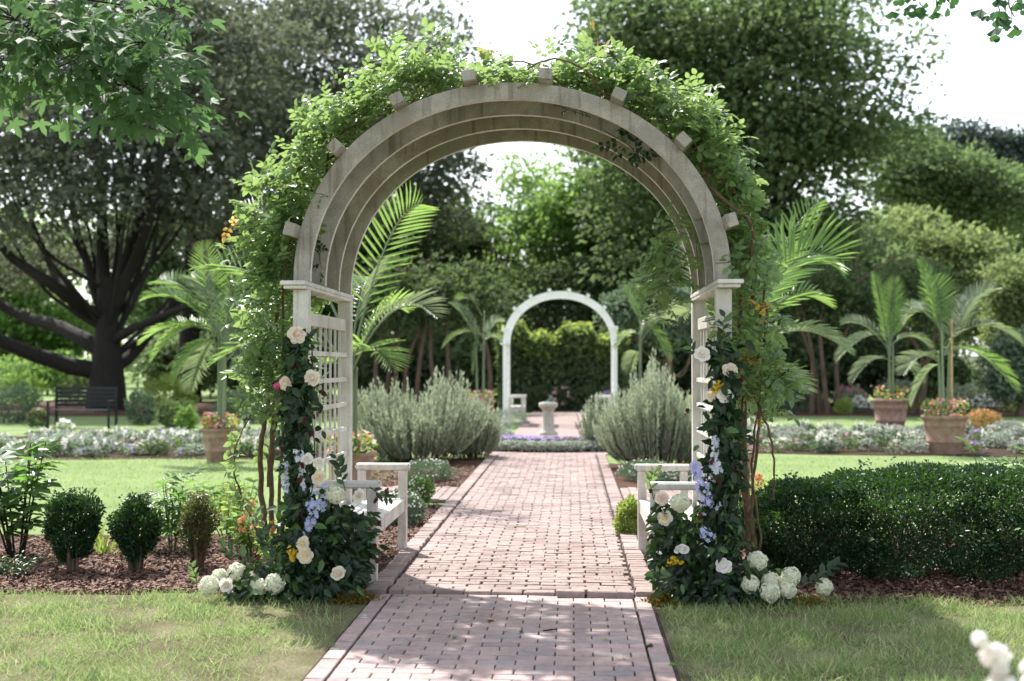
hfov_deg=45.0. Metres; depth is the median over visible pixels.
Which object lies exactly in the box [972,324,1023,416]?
bush
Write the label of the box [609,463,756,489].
mulch bed
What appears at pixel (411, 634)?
front path
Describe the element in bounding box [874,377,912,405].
grey shrub
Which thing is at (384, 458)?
ground cover
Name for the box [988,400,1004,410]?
white flower clump
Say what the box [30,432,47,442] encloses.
white salvia
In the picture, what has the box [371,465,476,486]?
wood chips
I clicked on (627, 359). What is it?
potted palm
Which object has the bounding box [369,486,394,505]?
leafy sprig
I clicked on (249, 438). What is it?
white petunia
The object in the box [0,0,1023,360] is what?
sky
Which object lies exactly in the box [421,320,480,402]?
understory bush
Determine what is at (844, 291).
crape myrtle
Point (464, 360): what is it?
understory bush
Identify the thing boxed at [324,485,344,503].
hydrangea head
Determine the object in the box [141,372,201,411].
green shrub
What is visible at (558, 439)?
violet plant
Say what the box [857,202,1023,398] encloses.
light tree
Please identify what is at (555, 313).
shade tree
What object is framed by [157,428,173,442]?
white salvia
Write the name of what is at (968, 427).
white petunia
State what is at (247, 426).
white salvia
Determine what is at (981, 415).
orange coleus
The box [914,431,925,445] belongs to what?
dusty miller
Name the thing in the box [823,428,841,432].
dusty miller
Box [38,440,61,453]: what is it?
green bedding
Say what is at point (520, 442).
edging plant
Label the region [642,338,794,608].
greenery garland
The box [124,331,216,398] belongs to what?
understory bush
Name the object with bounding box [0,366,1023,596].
ground
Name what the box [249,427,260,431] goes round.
dusty miller
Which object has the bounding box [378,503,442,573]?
wood chips
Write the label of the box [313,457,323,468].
rose
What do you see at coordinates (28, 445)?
green bedding
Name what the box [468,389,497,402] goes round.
pot flowers
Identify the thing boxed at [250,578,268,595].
hydrangea head
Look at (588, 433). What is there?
silver shrub
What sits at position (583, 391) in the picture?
shade shrub
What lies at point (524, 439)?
violet plant
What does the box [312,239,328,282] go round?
rose shoot
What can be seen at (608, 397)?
garden bench
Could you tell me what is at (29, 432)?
white salvia
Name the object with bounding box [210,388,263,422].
grey shrub
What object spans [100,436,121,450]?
dusty miller
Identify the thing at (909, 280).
crape myrtle
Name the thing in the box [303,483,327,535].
delphinium spike
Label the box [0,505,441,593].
mulch bed
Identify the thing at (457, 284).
crape myrtle
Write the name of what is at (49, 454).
green bedding
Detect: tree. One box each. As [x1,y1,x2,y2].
[0,0,250,168]
[0,0,356,409]
[0,205,122,383]
[87,190,236,386]
[133,0,507,400]
[164,236,359,390]
[319,181,540,397]
[470,144,683,291]
[474,231,686,336]
[542,0,967,400]
[592,270,711,387]
[676,214,920,380]
[837,116,1023,255]
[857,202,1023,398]
[885,0,1023,42]
[926,112,1023,333]
[966,252,1023,401]
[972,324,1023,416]
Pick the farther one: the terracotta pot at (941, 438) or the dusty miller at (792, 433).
the dusty miller at (792, 433)
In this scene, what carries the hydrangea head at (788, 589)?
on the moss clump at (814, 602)
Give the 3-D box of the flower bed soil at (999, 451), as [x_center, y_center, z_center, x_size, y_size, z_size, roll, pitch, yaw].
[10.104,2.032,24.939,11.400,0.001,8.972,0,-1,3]
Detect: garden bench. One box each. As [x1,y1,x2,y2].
[316,463,410,583]
[507,395,526,424]
[595,395,611,419]
[634,464,707,583]
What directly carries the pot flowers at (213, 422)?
in the terracotta pot at (215, 450)
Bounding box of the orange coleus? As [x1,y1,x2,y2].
[966,407,1005,429]
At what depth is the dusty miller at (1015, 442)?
21.57 m
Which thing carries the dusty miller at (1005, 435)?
on the flower bed soil at (999, 451)
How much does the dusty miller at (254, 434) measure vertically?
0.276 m
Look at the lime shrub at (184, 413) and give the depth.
29.48 m
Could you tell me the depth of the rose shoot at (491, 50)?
8.89 m
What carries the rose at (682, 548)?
attached to the greenery garland at (701, 578)
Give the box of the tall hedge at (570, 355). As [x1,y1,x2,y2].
[493,318,631,409]
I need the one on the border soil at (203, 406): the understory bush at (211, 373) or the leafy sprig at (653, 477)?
the understory bush at (211, 373)
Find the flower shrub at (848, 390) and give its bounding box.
[832,384,870,409]
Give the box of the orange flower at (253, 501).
[244,500,254,515]
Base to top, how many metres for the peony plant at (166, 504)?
0.698 m
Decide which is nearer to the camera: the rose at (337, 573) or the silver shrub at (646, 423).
the rose at (337, 573)
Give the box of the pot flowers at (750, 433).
[747,432,759,462]
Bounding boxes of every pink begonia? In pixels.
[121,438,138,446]
[752,435,768,445]
[784,438,805,450]
[836,432,857,445]
[843,436,863,448]
[884,444,906,453]
[962,439,977,449]
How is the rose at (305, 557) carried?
attached to the greenery garland at (353, 555)
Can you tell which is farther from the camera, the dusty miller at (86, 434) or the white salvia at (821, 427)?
the white salvia at (821, 427)
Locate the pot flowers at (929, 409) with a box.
[918,397,969,420]
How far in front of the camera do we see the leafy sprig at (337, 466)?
8.50 m
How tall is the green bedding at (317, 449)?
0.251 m
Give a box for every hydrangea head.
[197,575,218,596]
[211,568,227,585]
[227,561,245,580]
[241,571,258,588]
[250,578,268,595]
[264,573,285,594]
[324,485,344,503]
[669,493,690,512]
[740,574,759,593]
[747,551,767,570]
[759,581,780,603]
[761,571,781,587]
[779,581,797,598]
[780,567,800,585]
[814,578,833,595]
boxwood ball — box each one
[41,487,106,572]
[104,491,165,570]
[174,490,223,569]
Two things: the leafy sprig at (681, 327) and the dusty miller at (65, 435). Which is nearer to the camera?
the leafy sprig at (681, 327)
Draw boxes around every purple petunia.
[57,444,79,454]
[71,446,98,456]
[81,446,107,456]
[99,443,115,451]
[115,443,137,453]
[121,445,145,455]
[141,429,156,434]
[149,427,165,432]
[173,446,197,456]
[788,440,811,450]
[964,433,974,441]
[966,440,989,452]
[969,428,986,438]
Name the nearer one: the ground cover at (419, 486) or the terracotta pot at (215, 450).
the ground cover at (419, 486)
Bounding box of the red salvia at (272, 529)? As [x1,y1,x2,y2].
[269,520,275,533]
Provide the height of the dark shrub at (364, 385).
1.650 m
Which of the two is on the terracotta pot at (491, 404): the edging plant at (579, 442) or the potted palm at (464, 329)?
the potted palm at (464, 329)
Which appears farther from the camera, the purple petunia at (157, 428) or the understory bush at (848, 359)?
the understory bush at (848, 359)
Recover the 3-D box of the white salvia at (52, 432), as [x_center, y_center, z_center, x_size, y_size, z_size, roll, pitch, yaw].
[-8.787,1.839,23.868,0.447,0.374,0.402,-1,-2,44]
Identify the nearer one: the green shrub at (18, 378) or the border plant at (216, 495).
the border plant at (216, 495)
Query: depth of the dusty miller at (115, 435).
23.53 m
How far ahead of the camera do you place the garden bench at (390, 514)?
9.68 m
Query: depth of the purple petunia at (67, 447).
20.91 m
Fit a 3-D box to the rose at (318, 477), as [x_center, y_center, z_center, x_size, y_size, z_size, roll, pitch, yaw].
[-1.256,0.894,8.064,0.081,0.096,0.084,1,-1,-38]
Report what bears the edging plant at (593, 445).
on the round bed soil at (574, 450)
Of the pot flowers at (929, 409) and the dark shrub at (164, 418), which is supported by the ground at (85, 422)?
the dark shrub at (164, 418)
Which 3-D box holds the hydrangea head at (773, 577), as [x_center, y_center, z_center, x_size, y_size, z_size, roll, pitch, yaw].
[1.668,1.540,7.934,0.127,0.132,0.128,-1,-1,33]
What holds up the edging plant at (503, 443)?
on the round bed soil at (574, 450)
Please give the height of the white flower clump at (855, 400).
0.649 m
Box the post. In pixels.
[737,452,754,496]
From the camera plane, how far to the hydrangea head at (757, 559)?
7.92 m
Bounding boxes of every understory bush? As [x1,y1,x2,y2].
[0,349,91,394]
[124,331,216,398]
[166,321,268,398]
[227,315,337,395]
[316,317,400,396]
[355,315,464,397]
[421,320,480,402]
[445,319,534,405]
[598,324,691,396]
[672,336,714,403]
[748,315,844,405]
[785,315,895,404]
[857,321,917,398]
[861,321,984,405]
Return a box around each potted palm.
[137,239,273,428]
[189,182,451,451]
[441,291,508,400]
[613,283,673,392]
[663,195,864,442]
[833,271,932,398]
[894,258,1023,415]
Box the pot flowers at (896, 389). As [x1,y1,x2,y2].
[870,384,909,402]
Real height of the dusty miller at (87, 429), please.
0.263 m
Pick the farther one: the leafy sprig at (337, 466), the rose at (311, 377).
the leafy sprig at (337, 466)
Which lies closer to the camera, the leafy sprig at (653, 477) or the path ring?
the leafy sprig at (653, 477)
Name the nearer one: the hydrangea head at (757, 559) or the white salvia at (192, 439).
the hydrangea head at (757, 559)
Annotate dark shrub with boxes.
[51,375,88,402]
[150,397,198,427]
[358,378,424,400]
[793,390,847,401]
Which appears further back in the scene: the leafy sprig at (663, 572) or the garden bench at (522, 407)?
the garden bench at (522, 407)
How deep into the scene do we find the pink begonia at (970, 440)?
22.28 m
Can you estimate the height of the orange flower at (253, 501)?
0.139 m
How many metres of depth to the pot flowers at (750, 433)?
14.45 m
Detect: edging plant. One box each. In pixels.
[494,440,511,450]
[496,439,519,451]
[508,440,530,451]
[519,440,542,451]
[530,440,554,451]
[542,440,566,451]
[552,440,578,451]
[566,440,590,451]
[577,440,601,451]
[588,440,603,450]
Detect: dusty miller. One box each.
[0,435,13,447]
[23,434,47,446]
[37,429,56,436]
[49,432,73,440]
[67,435,86,446]
[77,427,100,435]
[79,432,98,437]
[83,435,108,450]
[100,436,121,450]
[108,431,135,439]
[129,428,140,435]
[148,433,174,446]
[172,427,190,430]
[180,443,204,454]
[185,432,202,442]
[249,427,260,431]
[249,431,265,436]
[773,429,793,437]
[774,423,796,437]
[782,429,807,444]
[793,424,807,431]
[820,434,842,450]
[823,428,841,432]
[826,421,844,429]
[851,422,872,437]
[855,437,883,450]
[861,426,883,438]
[871,422,886,428]
[896,425,918,434]
[902,437,928,452]
[911,423,923,431]
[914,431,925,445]
[981,432,1007,446]
[988,430,1011,446]
[992,419,1012,431]
[1001,419,1022,429]
[1003,424,1023,438]
[1006,438,1023,453]
[1010,426,1023,437]
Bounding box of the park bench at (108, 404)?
[46,387,118,427]
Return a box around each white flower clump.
[850,394,868,411]
[869,397,878,412]
[970,394,997,411]
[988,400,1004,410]
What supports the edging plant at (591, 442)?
on the round bed soil at (574, 450)
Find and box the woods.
[0,226,940,380]
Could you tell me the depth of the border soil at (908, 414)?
39.26 m
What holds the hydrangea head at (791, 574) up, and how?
attached to the greenery garland at (701, 578)
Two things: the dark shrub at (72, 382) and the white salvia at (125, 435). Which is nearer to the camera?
the white salvia at (125, 435)
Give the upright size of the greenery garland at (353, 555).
1.879 m
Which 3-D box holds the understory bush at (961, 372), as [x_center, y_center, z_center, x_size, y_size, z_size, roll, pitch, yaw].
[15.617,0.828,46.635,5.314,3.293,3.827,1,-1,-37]
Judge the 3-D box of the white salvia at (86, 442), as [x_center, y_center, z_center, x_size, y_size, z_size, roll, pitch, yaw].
[-7.221,1.784,21.045,0.402,0.373,0.447,1,-1,-36]
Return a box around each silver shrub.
[333,366,492,462]
[449,399,505,458]
[575,392,616,440]
[592,348,711,465]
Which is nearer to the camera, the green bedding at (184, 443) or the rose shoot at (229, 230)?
the rose shoot at (229, 230)
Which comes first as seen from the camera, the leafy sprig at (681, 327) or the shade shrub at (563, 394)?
the leafy sprig at (681, 327)
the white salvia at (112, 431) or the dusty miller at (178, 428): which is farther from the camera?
the dusty miller at (178, 428)
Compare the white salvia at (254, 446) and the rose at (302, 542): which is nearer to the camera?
the rose at (302, 542)
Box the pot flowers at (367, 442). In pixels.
[323,430,378,457]
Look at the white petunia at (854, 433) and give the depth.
23.98 m
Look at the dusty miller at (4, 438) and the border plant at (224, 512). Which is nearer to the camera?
the border plant at (224, 512)
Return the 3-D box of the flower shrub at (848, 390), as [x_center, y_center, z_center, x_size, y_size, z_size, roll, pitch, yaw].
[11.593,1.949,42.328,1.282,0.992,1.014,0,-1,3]
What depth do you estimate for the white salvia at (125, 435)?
22.55 m
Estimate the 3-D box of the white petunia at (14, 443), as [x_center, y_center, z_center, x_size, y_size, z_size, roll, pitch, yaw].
[-8.400,1.816,20.915,0.418,0.279,0.407,0,-1,6]
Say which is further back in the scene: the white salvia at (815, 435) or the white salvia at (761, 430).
the white salvia at (761, 430)
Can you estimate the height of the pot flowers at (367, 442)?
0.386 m
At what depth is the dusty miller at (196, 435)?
22.80 m
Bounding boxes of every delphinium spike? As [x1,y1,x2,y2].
[277,455,289,492]
[293,449,305,490]
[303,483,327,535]
[689,459,721,515]
[699,526,716,548]
[708,435,722,482]
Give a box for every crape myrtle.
[337,253,463,412]
[401,249,534,411]
[771,249,897,413]
[853,253,991,413]
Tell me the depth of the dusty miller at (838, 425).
27.92 m
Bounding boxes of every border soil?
[0,401,513,416]
[686,402,1015,416]
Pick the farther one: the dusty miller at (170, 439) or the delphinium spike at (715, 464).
the dusty miller at (170, 439)
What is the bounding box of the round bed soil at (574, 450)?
[496,436,604,451]
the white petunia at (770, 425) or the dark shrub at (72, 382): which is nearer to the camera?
the white petunia at (770, 425)
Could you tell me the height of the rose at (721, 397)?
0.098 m
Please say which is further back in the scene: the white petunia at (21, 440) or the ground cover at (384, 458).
the white petunia at (21, 440)
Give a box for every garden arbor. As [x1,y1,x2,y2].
[280,67,743,561]
[500,288,619,423]
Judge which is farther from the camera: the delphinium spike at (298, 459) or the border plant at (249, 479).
the border plant at (249, 479)
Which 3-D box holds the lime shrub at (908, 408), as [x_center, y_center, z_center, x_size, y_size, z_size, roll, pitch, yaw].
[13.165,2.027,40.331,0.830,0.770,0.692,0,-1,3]
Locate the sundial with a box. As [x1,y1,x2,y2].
[539,396,557,435]
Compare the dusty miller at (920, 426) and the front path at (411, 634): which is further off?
the dusty miller at (920, 426)
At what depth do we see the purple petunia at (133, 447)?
20.89 m
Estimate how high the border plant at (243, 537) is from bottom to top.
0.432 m
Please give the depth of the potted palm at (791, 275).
14.22 m
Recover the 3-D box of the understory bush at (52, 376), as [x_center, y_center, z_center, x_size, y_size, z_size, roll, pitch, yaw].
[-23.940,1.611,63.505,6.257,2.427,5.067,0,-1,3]
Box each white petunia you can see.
[0,432,16,442]
[4,440,26,455]
[11,438,31,450]
[109,441,124,449]
[130,440,153,453]
[245,435,258,441]
[760,438,783,451]
[763,423,776,433]
[764,427,775,437]
[774,437,791,449]
[851,431,868,438]
[882,433,903,443]
[887,439,908,450]
[965,425,975,433]
[983,425,1002,431]
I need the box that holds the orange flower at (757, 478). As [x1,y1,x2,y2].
[754,472,764,489]
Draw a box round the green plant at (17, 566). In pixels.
[0,550,44,576]
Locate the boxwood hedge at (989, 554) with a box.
[738,456,1023,583]
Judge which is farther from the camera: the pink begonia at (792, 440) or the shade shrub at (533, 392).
the shade shrub at (533, 392)
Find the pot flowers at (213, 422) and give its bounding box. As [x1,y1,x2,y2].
[199,411,243,432]
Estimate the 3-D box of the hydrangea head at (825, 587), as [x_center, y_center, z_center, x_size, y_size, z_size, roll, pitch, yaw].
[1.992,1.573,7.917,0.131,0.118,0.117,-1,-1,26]
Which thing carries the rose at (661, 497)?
attached to the greenery garland at (701, 578)
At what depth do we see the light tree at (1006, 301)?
44.86 m
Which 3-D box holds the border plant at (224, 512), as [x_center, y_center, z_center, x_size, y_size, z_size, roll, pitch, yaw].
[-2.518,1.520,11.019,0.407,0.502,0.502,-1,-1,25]
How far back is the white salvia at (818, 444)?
21.66 m
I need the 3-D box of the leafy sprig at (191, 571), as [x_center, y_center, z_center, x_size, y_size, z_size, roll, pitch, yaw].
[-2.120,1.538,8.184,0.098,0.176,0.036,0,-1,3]
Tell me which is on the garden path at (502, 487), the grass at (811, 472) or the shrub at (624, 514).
the shrub at (624, 514)
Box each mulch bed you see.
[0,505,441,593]
[311,457,485,487]
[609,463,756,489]
[628,509,1023,606]
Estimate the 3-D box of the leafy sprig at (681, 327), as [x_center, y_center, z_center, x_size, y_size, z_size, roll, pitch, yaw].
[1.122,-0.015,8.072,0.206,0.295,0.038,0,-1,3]
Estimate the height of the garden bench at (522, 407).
0.742 m
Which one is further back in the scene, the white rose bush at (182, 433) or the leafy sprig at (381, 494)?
the white rose bush at (182, 433)
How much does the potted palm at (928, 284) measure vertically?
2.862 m
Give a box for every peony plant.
[136,466,215,551]
[955,436,1023,528]
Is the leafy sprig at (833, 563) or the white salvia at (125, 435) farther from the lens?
the white salvia at (125, 435)
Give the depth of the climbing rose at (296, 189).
8.44 m
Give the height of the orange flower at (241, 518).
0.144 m
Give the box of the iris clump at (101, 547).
[94,516,118,553]
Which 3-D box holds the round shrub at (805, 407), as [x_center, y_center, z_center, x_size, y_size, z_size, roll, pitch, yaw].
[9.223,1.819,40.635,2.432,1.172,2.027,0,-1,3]
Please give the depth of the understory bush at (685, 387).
48.07 m
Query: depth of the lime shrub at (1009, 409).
40.25 m
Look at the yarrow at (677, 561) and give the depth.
7.93 m
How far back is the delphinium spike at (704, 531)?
7.88 m
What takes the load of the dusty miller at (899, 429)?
on the flower bed soil at (999, 451)
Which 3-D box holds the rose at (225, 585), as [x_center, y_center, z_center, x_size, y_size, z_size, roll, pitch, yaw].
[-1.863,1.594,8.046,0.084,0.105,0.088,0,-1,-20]
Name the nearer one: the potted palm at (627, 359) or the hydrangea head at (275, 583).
the hydrangea head at (275, 583)
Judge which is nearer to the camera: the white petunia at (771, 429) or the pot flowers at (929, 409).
the pot flowers at (929, 409)
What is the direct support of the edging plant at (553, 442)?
on the round bed soil at (574, 450)
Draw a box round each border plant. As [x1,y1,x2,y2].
[187,481,243,515]
[208,482,255,537]
[215,504,274,555]
[217,471,258,524]
[247,519,289,565]
[740,481,776,520]
[750,470,778,488]
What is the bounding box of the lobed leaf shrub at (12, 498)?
[0,432,70,557]
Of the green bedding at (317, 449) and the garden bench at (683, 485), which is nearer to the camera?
the garden bench at (683, 485)
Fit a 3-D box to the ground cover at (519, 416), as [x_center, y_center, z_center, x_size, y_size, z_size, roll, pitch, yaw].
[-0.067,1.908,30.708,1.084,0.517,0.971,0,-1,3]
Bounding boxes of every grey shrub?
[0,381,43,422]
[123,387,158,424]
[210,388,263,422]
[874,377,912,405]
[945,382,982,409]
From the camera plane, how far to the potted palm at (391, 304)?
14.55 m
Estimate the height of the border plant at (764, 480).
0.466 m
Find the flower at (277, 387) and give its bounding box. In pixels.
[273,381,282,393]
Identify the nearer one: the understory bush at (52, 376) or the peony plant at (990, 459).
the peony plant at (990, 459)
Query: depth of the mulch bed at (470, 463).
18.78 m
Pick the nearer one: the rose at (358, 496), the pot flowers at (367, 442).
the rose at (358, 496)
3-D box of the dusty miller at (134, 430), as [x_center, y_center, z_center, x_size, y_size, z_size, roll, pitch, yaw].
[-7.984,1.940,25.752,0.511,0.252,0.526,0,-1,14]
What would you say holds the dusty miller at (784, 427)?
on the flower bed soil at (999, 451)
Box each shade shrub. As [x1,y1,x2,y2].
[517,384,549,411]
[543,384,576,410]
[567,384,598,410]
[598,385,622,403]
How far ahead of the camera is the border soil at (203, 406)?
41.84 m
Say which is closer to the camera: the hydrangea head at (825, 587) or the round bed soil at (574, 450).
the hydrangea head at (825, 587)
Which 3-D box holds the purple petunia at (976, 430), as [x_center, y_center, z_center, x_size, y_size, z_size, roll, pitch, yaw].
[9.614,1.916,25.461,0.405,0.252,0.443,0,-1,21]
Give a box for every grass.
[0,456,413,532]
[0,585,358,680]
[658,589,1023,680]
[673,454,1023,532]
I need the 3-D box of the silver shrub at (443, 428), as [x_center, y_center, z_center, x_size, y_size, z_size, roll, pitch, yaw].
[-1.588,1.167,19.799,2.545,1.559,1.866,0,-1,3]
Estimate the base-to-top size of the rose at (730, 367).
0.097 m
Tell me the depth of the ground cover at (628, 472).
16.47 m
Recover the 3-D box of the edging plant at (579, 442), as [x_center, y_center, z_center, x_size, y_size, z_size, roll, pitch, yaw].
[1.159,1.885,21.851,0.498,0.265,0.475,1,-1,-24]
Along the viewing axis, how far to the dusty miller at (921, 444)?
21.57 m
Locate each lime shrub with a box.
[173,404,197,429]
[832,397,854,413]
[906,393,927,411]
[1001,402,1017,411]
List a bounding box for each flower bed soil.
[0,434,369,458]
[747,430,1023,456]
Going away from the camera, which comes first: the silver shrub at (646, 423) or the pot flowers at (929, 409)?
the silver shrub at (646, 423)
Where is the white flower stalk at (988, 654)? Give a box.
[971,631,1023,680]
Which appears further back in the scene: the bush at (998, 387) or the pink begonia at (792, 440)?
the bush at (998, 387)
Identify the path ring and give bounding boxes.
[478,451,655,454]
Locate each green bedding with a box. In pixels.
[17,440,38,456]
[27,445,54,456]
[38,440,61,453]
[143,440,170,455]
[175,441,200,453]
[235,441,256,455]
[312,441,332,454]
[791,433,813,445]
[795,439,811,448]
[836,439,860,450]
[864,438,888,450]
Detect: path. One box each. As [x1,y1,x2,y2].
[301,594,680,680]
[316,453,750,599]
[513,405,585,436]
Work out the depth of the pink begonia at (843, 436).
23.45 m
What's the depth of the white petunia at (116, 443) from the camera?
22.01 m
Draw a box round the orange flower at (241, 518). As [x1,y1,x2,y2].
[235,515,247,532]
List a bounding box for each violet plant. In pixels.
[515,436,531,444]
[554,436,572,444]
[566,436,581,440]
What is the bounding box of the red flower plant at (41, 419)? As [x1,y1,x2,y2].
[26,407,50,427]
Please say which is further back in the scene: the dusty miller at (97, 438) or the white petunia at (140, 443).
the dusty miller at (97, 438)
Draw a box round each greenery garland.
[223,328,390,605]
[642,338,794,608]
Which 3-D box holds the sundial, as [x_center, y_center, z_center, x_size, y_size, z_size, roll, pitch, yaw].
[0.750,1.546,25.568,0.400,0.816,0.400,0,-1,3]
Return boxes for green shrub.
[0,369,48,405]
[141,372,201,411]
[959,368,986,396]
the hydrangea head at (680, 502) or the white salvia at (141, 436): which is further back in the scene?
the white salvia at (141, 436)
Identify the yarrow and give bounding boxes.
[287,545,297,561]
[666,556,683,565]
[712,379,724,393]
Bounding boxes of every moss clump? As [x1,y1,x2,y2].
[314,588,386,606]
[640,584,688,607]
[770,593,854,609]
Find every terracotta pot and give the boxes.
[200,427,240,461]
[326,451,376,494]
[467,400,495,412]
[871,398,908,426]
[921,414,968,453]
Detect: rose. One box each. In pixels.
[215,11,552,535]
[219,578,232,593]
[279,376,291,390]
[287,326,305,343]
[296,536,308,551]
[296,547,313,563]
[300,453,312,464]
[304,370,320,385]
[311,470,325,484]
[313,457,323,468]
[330,566,345,580]
[353,488,363,502]
[478,30,811,554]
[655,490,668,505]
[657,510,672,525]
[674,544,689,556]
[694,346,709,361]
[705,391,715,401]
[715,558,731,572]
[716,388,733,402]
[722,363,737,375]
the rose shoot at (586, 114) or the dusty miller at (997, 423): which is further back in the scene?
the dusty miller at (997, 423)
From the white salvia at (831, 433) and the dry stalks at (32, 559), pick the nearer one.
the dry stalks at (32, 559)
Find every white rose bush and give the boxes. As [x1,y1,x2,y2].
[53,418,75,438]
[173,429,189,446]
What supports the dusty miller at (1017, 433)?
on the flower bed soil at (999, 451)
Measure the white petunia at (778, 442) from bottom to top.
0.290 m
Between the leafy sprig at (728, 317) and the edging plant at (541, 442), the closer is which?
the leafy sprig at (728, 317)
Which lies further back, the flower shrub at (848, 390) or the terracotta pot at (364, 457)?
the flower shrub at (848, 390)
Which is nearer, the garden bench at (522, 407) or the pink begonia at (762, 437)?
the pink begonia at (762, 437)
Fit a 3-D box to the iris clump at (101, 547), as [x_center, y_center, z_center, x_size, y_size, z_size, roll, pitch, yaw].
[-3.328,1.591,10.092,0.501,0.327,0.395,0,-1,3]
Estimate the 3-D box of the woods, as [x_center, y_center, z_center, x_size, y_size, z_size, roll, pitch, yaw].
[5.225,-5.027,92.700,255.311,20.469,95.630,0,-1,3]
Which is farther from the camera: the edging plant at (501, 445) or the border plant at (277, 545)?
the edging plant at (501, 445)
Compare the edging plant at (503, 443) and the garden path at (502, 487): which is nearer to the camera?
the garden path at (502, 487)
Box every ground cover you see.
[376,450,411,462]
[386,488,428,524]
[408,455,457,481]
[408,475,436,504]
[491,407,529,427]
[501,427,516,436]
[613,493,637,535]
[615,458,673,480]
[656,471,691,481]
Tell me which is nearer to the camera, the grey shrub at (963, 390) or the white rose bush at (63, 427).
the white rose bush at (63, 427)
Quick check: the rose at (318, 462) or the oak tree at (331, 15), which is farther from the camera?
the oak tree at (331, 15)
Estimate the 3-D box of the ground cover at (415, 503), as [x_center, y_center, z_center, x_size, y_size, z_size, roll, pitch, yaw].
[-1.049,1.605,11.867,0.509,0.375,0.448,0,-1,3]
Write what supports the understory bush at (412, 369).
on the border soil at (203, 406)
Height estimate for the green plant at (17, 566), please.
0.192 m
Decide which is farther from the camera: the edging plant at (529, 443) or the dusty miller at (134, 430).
the dusty miller at (134, 430)
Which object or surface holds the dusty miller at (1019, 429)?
on the flower bed soil at (999, 451)
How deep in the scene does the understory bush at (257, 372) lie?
50.00 m
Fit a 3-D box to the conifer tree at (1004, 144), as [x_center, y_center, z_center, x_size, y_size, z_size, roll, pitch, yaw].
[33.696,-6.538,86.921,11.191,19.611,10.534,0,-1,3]
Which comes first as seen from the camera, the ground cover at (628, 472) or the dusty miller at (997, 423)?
the ground cover at (628, 472)
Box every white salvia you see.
[23,428,43,437]
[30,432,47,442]
[47,426,65,437]
[48,437,71,452]
[50,438,74,456]
[77,435,97,455]
[86,438,111,455]
[89,427,109,437]
[107,427,123,435]
[116,429,137,447]
[136,431,151,439]
[144,433,165,454]
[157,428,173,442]
[188,435,202,442]
[238,421,251,430]
[238,426,248,436]
[238,438,247,455]
[248,438,268,455]
[749,424,766,442]
[756,425,772,436]
[799,418,813,432]
[807,430,825,443]
[810,437,834,452]
[813,432,835,452]
[814,421,830,433]
[821,428,837,439]
[849,420,868,438]
[876,423,896,442]
[893,428,917,451]
[974,429,995,445]
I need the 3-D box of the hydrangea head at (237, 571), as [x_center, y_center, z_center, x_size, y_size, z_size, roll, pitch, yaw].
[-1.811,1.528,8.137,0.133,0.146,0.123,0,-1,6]
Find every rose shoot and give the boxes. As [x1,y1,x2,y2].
[220,396,264,531]
[222,216,254,242]
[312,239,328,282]
[477,34,510,70]
[553,104,590,117]
[590,21,609,58]
[591,128,657,167]
[679,204,708,271]
[739,299,781,433]
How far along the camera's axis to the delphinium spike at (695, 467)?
7.92 m
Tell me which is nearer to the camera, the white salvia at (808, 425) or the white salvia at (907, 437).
the white salvia at (907, 437)
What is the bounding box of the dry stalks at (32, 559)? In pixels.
[0,539,55,565]
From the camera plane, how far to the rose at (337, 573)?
7.97 m
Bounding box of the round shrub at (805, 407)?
[763,382,830,412]
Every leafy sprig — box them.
[185,560,198,585]
[217,536,254,568]
[254,528,277,567]
[328,454,347,490]
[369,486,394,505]
[644,465,661,499]
[651,565,673,585]
[668,316,695,354]
[712,309,732,365]
[797,556,847,589]
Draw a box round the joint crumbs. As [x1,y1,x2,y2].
[365,498,648,591]
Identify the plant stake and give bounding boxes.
[951,319,952,413]
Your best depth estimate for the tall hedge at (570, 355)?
41.29 m
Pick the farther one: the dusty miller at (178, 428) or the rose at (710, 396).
the dusty miller at (178, 428)
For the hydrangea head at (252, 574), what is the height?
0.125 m
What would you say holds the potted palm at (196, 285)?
in the terracotta pot at (215, 450)
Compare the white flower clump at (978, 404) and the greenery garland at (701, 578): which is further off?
the white flower clump at (978, 404)
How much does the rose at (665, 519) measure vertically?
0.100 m
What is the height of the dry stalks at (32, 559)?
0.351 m
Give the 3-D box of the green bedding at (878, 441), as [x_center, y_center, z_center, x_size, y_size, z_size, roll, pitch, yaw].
[6.536,1.883,22.210,0.439,0.278,0.472,0,-1,-9]
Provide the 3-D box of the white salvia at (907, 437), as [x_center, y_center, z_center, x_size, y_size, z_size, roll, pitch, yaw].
[7.018,1.782,22.038,0.419,0.437,0.437,0,-1,-18]

